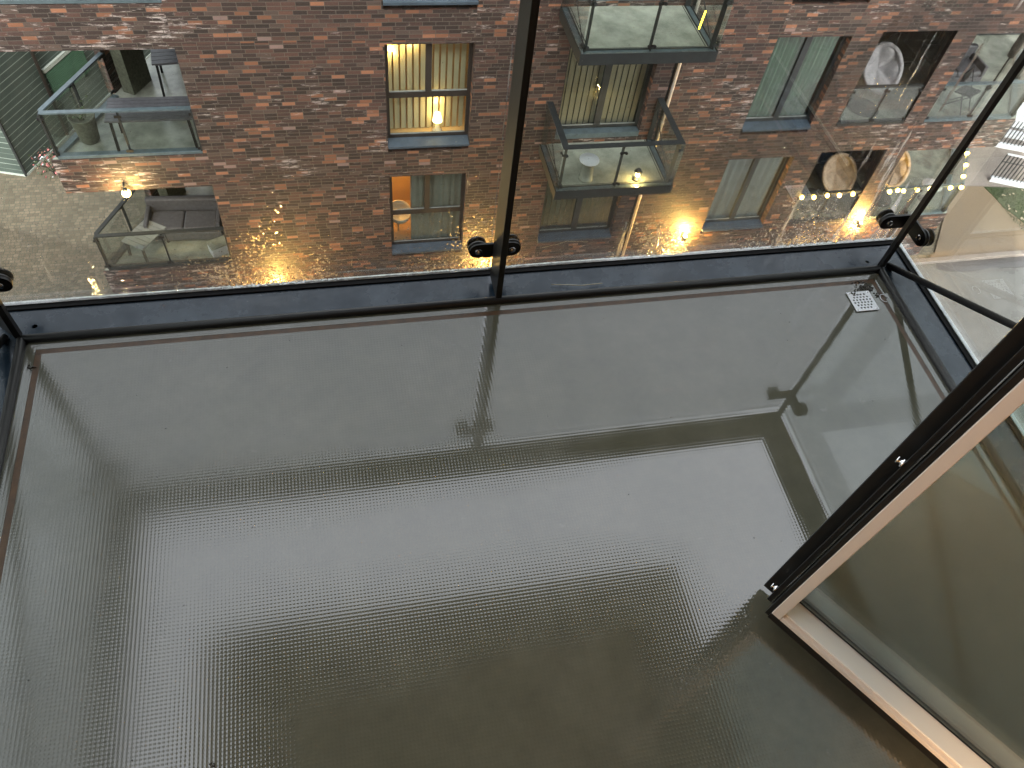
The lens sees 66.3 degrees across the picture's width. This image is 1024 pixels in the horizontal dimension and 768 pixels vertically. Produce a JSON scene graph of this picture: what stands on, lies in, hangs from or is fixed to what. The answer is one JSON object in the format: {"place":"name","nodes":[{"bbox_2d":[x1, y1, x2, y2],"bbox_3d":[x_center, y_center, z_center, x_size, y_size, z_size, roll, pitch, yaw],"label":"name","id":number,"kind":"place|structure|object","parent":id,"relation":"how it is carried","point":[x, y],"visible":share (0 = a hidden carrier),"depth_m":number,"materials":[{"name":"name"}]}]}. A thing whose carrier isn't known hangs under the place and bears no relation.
{"place":"outdoors","nodes":[
{"label":"outdoors","id":0,"kind":"place"},
{"bbox_2d":[0,49,150,176],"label":"clad building","id":1,"kind":"structure","parent":0,"point":[32,82],"depth_m":20.20,"materials":[{"name":"green metal"}]},
{"bbox_2d":[0,93,941,301],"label":"ground","id":2,"kind":"structure","parent":0,"point":[23,198],"depth_m":19.45,"materials":[{"name":"grey concrete"}]},
{"bbox_2d":[28,144,56,178],"bbox_3d":[-11.942,-5.710,20.308,0.850,0.726,0.874,-6,56,-11],"label":"flowering shrub","id":3,"kind":"object","parent":2,"relation":"on","point":[47,166],"visible":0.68,"depth_m":20.19,"materials":[{"name":"pink plant"}]},
{"bbox_2d":[912,250,1023,264],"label":"kerb","id":4,"kind":"structure","parent":2,"relation":"on","point":[957,258],"depth_m":22.12,"materials":[{"name":"beige concrete"}]},
{"bbox_3d":[2.327,4.442,3.563,23.000,18.950,3.615,-6,56,-11],"label":"home building","id":5,"kind":"object","parent":2,"relation":"on","visible":0},
{"bbox_2d":[0,0,1023,767],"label":"balcony","id":6,"kind":"structure","parent":5,"relation":"attached to","point":[384,552],"depth_m":1.92,"materials":[{"name":"glass"}]},
{"bbox_2d":[27,280,901,766],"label":"dirt specks","id":7,"kind":"object","parent":6,"relation":"on","point":[499,588],"visible":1,"depth_m":2.50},
{"bbox_2d":[764,317,1023,767],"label":"balcony door","id":8,"kind":"structure","parent":5,"relation":"attached to","point":[982,399],"depth_m":1.53,"materials":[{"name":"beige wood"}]},
{"bbox_2d":[1,27,986,301],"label":"raindrops","id":9,"kind":"object","parent":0,"point":[443,227],"visible":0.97,"depth_m":2.22,"materials":[{"name":"clear liquid"}]},
{"bbox_2d":[0,0,1023,293],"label":"apartment building","id":10,"kind":"structure","parent":0,"point":[302,102],"depth_m":16.02,"materials":[{"name":"brick"}]},
{"bbox_2d":[0,0,161,3],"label":"balustrade","id":11,"kind":"object","parent":10,"relation":"on","point":[67,1],"visible":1,"depth_m":12.31,"materials":[{"name":"grey metal"}]},
{"bbox_2d":[67,95,99,144],"bbox_3d":[-7.934,-4.883,14.538,0.517,0.888,0.546,-6,56,-11],"label":"planter","id":12,"kind":"object","parent":10,"relation":"on","point":[85,127],"visible":0.86,"depth_m":14.51,"materials":[{"name":"grey concrete"}]},
{"bbox_2d":[36,52,202,159],"bbox_3d":[-7.293,-5.343,14.879,2.663,0.980,1.933,-6,56,-11],"label":"balustrade","id":13,"kind":"object","parent":10,"relation":"on","point":[61,152],"visible":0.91,"depth_m":14.53,"materials":[{"name":"grey metal"}]},
{"bbox_2d":[122,182,130,197],"bbox_3d":[-7.507,-3.753,15.216,0.170,0.295,0.162,39,59,20],"label":"hanging lamp","id":14,"kind":"object","parent":10,"relation":"attached to","point":[126,192],"visible":1,"depth_m":15.20,"materials":[{"name":"white"}]},
{"bbox_2d":[121,220,169,261],"bbox_3d":[-8.017,-3.130,17.207,0.550,0.453,0.788,22,55,9],"label":"patio table","id":15,"kind":"object","parent":10,"relation":"on","point":[140,242],"visible":0.82,"depth_m":16.98,"materials":[{"name":"grey wood"}]},
{"bbox_2d":[104,96,197,150],"bbox_3d":[-6.728,-4.875,14.770,1.500,0.742,0.688,-6,56,-11],"label":"patio table","id":16,"kind":"object","parent":10,"relation":"on","point":[155,116],"visible":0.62,"depth_m":14.46,"materials":[{"name":"grey wood"}]},
{"bbox_2d":[93,190,232,270],"bbox_3d":[-7.583,-3.632,17.283,2.663,0.980,1.933,-6,56,-11],"label":"balustrade","id":17,"kind":"object","parent":10,"relation":"on","point":[111,264],"visible":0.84,"depth_m":16.89,"materials":[{"name":"grey metal"}]},
{"bbox_2d":[150,49,178,96],"bbox_3d":[-6.764,-6.432,15.874,0.850,0.742,0.888,-11,57,-14],"label":"table","id":18,"kind":"object","parent":10,"relation":"on","point":[160,57],"visible":0.38,"depth_m":15.42,"materials":[{"name":"grey wood"}]},
{"bbox_2d":[143,195,222,240],"bbox_3d":[-7.312,-3.716,17.504,1.600,0.660,0.750,-3,55,-9],"label":"outdoor sofa","id":19,"kind":"object","parent":10,"relation":"on","point":[179,212],"visible":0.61,"depth_m":17.45,"materials":[{"name":"grey fabric"}]},
{"bbox_2d":[206,235,228,257],"bbox_3d":[-6.509,-3.040,17.416,0.420,0.300,0.300,-29,63,-24],"label":"storage box","id":20,"kind":"object","parent":10,"relation":"on","point":[216,245],"visible":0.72,"depth_m":17.31,"materials":[{"name":"grey plastic"}]},
{"bbox_2d":[388,45,393,51],"bbox_3d":[-2.221,-6.139,14.341,0.120,0.090,0.117,-6,56,-11],"label":"ceiling lamp","id":21,"kind":"object","parent":10,"relation":"attached to","point":[390,48],"visible":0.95,"depth_m":14.31,"materials":[{"name":"white"}]},
{"bbox_2d":[393,200,410,239],"bbox_3d":[-2.590,-3.739,18.108,0.537,0.981,0.580,-6,56,-11],"label":"table lamp","id":22,"kind":"object","parent":10,"relation":"in","point":[401,218],"visible":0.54,"depth_m":17.95,"materials":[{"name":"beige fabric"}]},
{"bbox_2d":[389,173,464,254],"bbox_3d":[-1.884,-3.837,17.410,1.638,2.206,0.358,-6,56,-11],"label":"window","id":23,"kind":"structure","parent":10,"relation":"in","point":[437,207],"depth_m":17.63,"materials":[{"name":"glass"}]},
{"bbox_2d":[384,43,472,148],"bbox_3d":[-1.605,-5.619,15.025,1.638,2.256,0.499,-6,56,-11],"label":"window","id":24,"kind":"structure","parent":10,"relation":"in","point":[402,140],"depth_m":15.19,"materials":[{"name":"grey metal"}]},
{"bbox_2d":[383,0,478,5],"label":"window","id":25,"kind":"structure","parent":10,"relation":"in","point":[385,2],"depth_m":13.37,"materials":[{"name":"grey metal"}]},
{"bbox_2d":[432,111,441,130],"bbox_3d":[-1.503,-5.280,15.774,0.200,0.430,0.200,-6,56,-11],"label":"table lamp","id":26,"kind":"object","parent":10,"relation":"in","point":[437,118],"visible":1,"depth_m":15.67,"materials":[{"name":"white glass"}]},
{"bbox_2d":[537,180,617,242],"bbox_3d":[1.576,-4.218,18.066,1.833,2.154,0.379,-6,56,-11],"label":"window","id":27,"kind":"structure","parent":10,"relation":"in","point":[578,206],"depth_m":18.71,"materials":[{"name":"grey metal"}]},
{"bbox_2d":[578,0,629,0],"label":"window","id":28,"kind":"structure","parent":10,"relation":"in","point":[578,0],"depth_m":14.00,"materials":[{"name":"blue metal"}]},
{"bbox_2d":[555,46,653,139],"bbox_3d":[1.860,-5.940,15.687,1.833,2.182,0.328,-6,56,-11],"label":"window","id":29,"kind":"structure","parent":10,"relation":"in","point":[596,127],"depth_m":16.10,"materials":[{"name":"grey metal"}]},
{"bbox_2d":[538,98,685,199],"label":"hanging balcony","id":30,"kind":"structure","parent":10,"relation":"attached to","point":[620,162],"depth_m":15.95,"materials":[{"name":"concrete"}]},
{"bbox_2d":[578,153,598,182],"bbox_3d":[1.506,-4.296,15.652,0.400,0.485,0.400,-6,56,-11],"label":"round table","id":31,"kind":"object","parent":30,"relation":"on","point":[589,161],"visible":1,"depth_m":15.53,"materials":[{"name":"white ceramic"}]},
{"bbox_2d":[633,168,642,181],"bbox_3d":[2.545,-4.252,15.860,0.170,0.290,0.170,-6,56,-11],"label":"lantern","id":32,"kind":"object","parent":30,"relation":"on","point":[638,173],"visible":1,"depth_m":15.84,"materials":[{"name":"grey metal"}]},
{"bbox_2d":[559,0,733,65],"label":"hanging balcony","id":33,"kind":"structure","parent":10,"relation":"attached to","point":[611,35],"depth_m":13.62,"materials":[{"name":"concrete"}]},
{"bbox_2d":[698,11,705,28],"bbox_3d":[3.242,-6.201,13.355,0.028,0.305,0.087,34,58,17],"label":"light tube","id":34,"kind":"object","parent":33,"relation":"in","point":[702,20],"visible":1,"depth_m":13.35,"materials":[{"name":"yellow"}]},
{"bbox_2d":[621,0,700,256],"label":"downpipe","id":35,"kind":"object","parent":10,"relation":"attached to","point":[661,126],"visible":0.48,"depth_m":16.46,"materials":[{"name":"metal"}]},
{"bbox_2d":[681,233,686,241],"bbox_3d":[4.282,-3.639,19.486,0.120,0.180,0.159,-6,56,-11],"label":"wall lamp","id":36,"kind":"object","parent":10,"relation":"attached to","point":[683,235],"visible":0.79,"depth_m":19.45,"materials":[{"name":"white glass"}]},
{"bbox_2d":[702,157,789,231],"bbox_3d":[5.592,-4.639,18.857,1.638,2.167,0.403,-6,56,-11],"label":"window","id":37,"kind":"structure","parent":10,"relation":"in","point":[740,175],"depth_m":19.12,"materials":[{"name":"grey metal"}]},
{"bbox_2d":[741,36,846,131],"bbox_3d":[5.882,-6.349,16.454,1.638,2.167,0.403,-6,56,-11],"label":"window","id":38,"kind":"structure","parent":10,"relation":"in","point":[793,72],"depth_m":16.65,"materials":[{"name":"glass"}]},
{"bbox_2d":[799,188,822,212],"bbox_3d":[7.634,-4.682,20.165,0.540,0.490,0.536,-6,56,-11],"label":"patio table","id":39,"kind":"object","parent":10,"relation":"on","point":[810,199],"visible":0.73,"depth_m":20.04,"materials":[{"name":"black metal"}]},
{"bbox_2d":[788,189,861,223],"bbox_3d":[7.826,-4.468,19.749,1.809,0.960,0.120,-6,56,-11],"label":"balustrade","id":40,"kind":"object","parent":10,"relation":"on","point":[804,220],"visible":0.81,"depth_m":19.77,"materials":[{"name":"grey metal"}]},
{"bbox_2d":[800,191,854,199],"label":"string lights","id":41,"kind":"object","parent":40,"relation":"hanging from","point":[827,195],"visible":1,"depth_m":19.22,"materials":[{"name":"white glass"}]},
{"bbox_2d":[809,151,856,213],"bbox_3d":[8.230,-5.266,19.801,0.784,1.870,0.829,-21,60,-20],"label":"egg chair","id":42,"kind":"object","parent":10,"relation":"on","point":[839,171],"visible":0.84,"depth_m":19.86,"materials":[{"name":"beige fabric"}]},
{"bbox_2d":[816,150,876,164],"bbox_3d":[8.495,-6.630,20.715,3.318,2.014,0.062,-6,56,-11],"label":"window","id":43,"kind":"structure","parent":10,"relation":"in","point":[820,161],"depth_m":21.61,"materials":[{"name":"black glass"}]},
{"bbox_2d":[856,220,862,228],"bbox_3d":[9.047,-4.153,20.378,0.120,0.180,0.159,-6,56,-11],"label":"wall lamp","id":44,"kind":"object","parent":10,"relation":"attached to","point":[858,222],"visible":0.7,"depth_m":20.36,"materials":[{"name":"white glass"}]},
{"bbox_2d":[847,32,903,116],"bbox_3d":[8.159,-6.939,17.328,0.784,1.870,0.829,-21,60,-20],"label":"egg chair","id":45,"kind":"object","parent":10,"relation":"on","point":[885,65],"visible":0.81,"depth_m":17.41,"materials":[{"name":"light grey wicker"},{"name":"grey fabric"}]},
{"bbox_2d":[836,83,923,125],"bbox_3d":[8.116,-6.179,17.345,1.809,0.960,0.120,-6,56,-11],"label":"balustrade","id":46,"kind":"object","parent":10,"relation":"on","point":[871,120],"visible":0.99,"depth_m":17.53,"materials":[{"name":"grey metal"}]},
{"bbox_2d":[872,151,910,206],"bbox_3d":[9.842,-5.523,20.179,0.762,1.870,0.792,-35,66,-27],"label":"egg chair","id":47,"kind":"object","parent":10,"relation":"on","point":[900,172],"visible":0.34,"depth_m":20.30,"materials":[{"name":"beige wicker"}]},
{"bbox_2d":[878,31,946,65],"bbox_3d":[8.785,-8.340,18.311,3.318,2.014,0.062,-6,56,-11],"label":"window","id":48,"kind":"structure","parent":10,"relation":"in","point":[906,63],"depth_m":18.81,"materials":[{"name":"black glass"}]},
{"bbox_2d":[864,148,969,218],"bbox_3d":[11.465,-5.539,20.949,5.274,0.960,1.378,-36,66,-27],"label":"balustrade","id":49,"kind":"object","parent":10,"relation":"on","point":[946,201],"visible":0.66,"depth_m":20.56,"materials":[{"name":"grey metal"}]},
{"bbox_2d":[888,150,968,193],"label":"string lights","id":50,"kind":"object","parent":49,"relation":"attached to","point":[950,187],"visible":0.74,"depth_m":19.87,"materials":[{"name":"white glass"}]},
{"bbox_2d":[917,178,942,200],"bbox_3d":[11.082,-5.121,20.893,0.540,0.490,0.536,-6,56,-11],"label":"patio table","id":51,"kind":"object","parent":10,"relation":"on","point":[928,181],"visible":0.44,"depth_m":20.77,"materials":[{"name":"white ceramic"}]},
{"bbox_2d":[909,43,988,82],"bbox_3d":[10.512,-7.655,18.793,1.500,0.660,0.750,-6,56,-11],"label":"chair","id":52,"kind":"object","parent":10,"relation":"on","point":[921,63],"visible":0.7,"depth_m":18.74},
{"bbox_2d":[942,66,980,114],"bbox_3d":[10.475,-6.750,18.073,0.428,0.916,0.523,-32,64,-26],"label":"folding chair","id":53,"kind":"object","parent":10,"relation":"on","point":[967,91],"visible":0.88,"depth_m":18.01,"materials":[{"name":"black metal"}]},
{"bbox_2d":[924,46,1023,121],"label":"balustrade","id":54,"kind":"object","parent":10,"relation":"on","point":[1014,105],"visible":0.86,"depth_m":18.10,"materials":[{"name":"grey metal"}]},
{"bbox_2d":[977,33,1020,34],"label":"window","id":55,"kind":"structure","parent":10,"relation":"in","point":[994,33],"depth_m":20.64,"materials":[{"name":"grey metal"}]},
{"bbox_2d":[987,33,1023,90],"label":"parasol","id":56,"kind":"object","parent":10,"relation":"on","point":[1018,44],"visible":0.96,"depth_m":18.08,"materials":[{"name":"grey fabric"}]},
{"bbox_2d":[916,264,1023,429],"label":"road","id":57,"kind":"structure","parent":0,"point":[1000,291],"depth_m":21.31,"materials":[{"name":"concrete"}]},
{"bbox_2d":[936,256,1023,271],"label":"road patch","id":58,"kind":"object","parent":57,"relation":"on","point":[976,265],"visible":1,"depth_m":22.11,"materials":[{"name":"concrete"}]},
{"bbox_2d":[929,186,1023,257],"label":"path","id":59,"kind":"structure","parent":0,"point":[978,220],"depth_m":22.99,"materials":[{"name":"beige concrete"}]},
{"bbox_2d":[935,31,1023,221],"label":"pavement","id":60,"kind":"structure","parent":0,"point":[983,163],"depth_m":24.81,"materials":[{"name":"grey concrete"}]},
{"bbox_2d":[988,153,1023,187],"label":"metal railing","id":61,"kind":"object","parent":60,"relation":"on","point":[1005,181],"visible":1,"depth_m":24.18,"materials":[{"name":"white metal"}]},
{"bbox_2d":[996,119,1023,151],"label":"metal railing","id":62,"kind":"object","parent":60,"relation":"on","point":[1011,146],"visible":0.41,"depth_m":25.30,"materials":[{"name":"white metal"}]},
{"bbox_2d":[984,187,1023,228],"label":"lawn","id":63,"kind":"structure","parent":0,"point":[999,200],"depth_m":23.90,"materials":[{"name":"green plant"}]},
{"bbox_2d":[1005,102,1023,140],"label":"steps","id":64,"kind":"structure","parent":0,"point":[1020,113],"depth_m":25.97,"materials":[{"name":"white concrete"}]}
]}

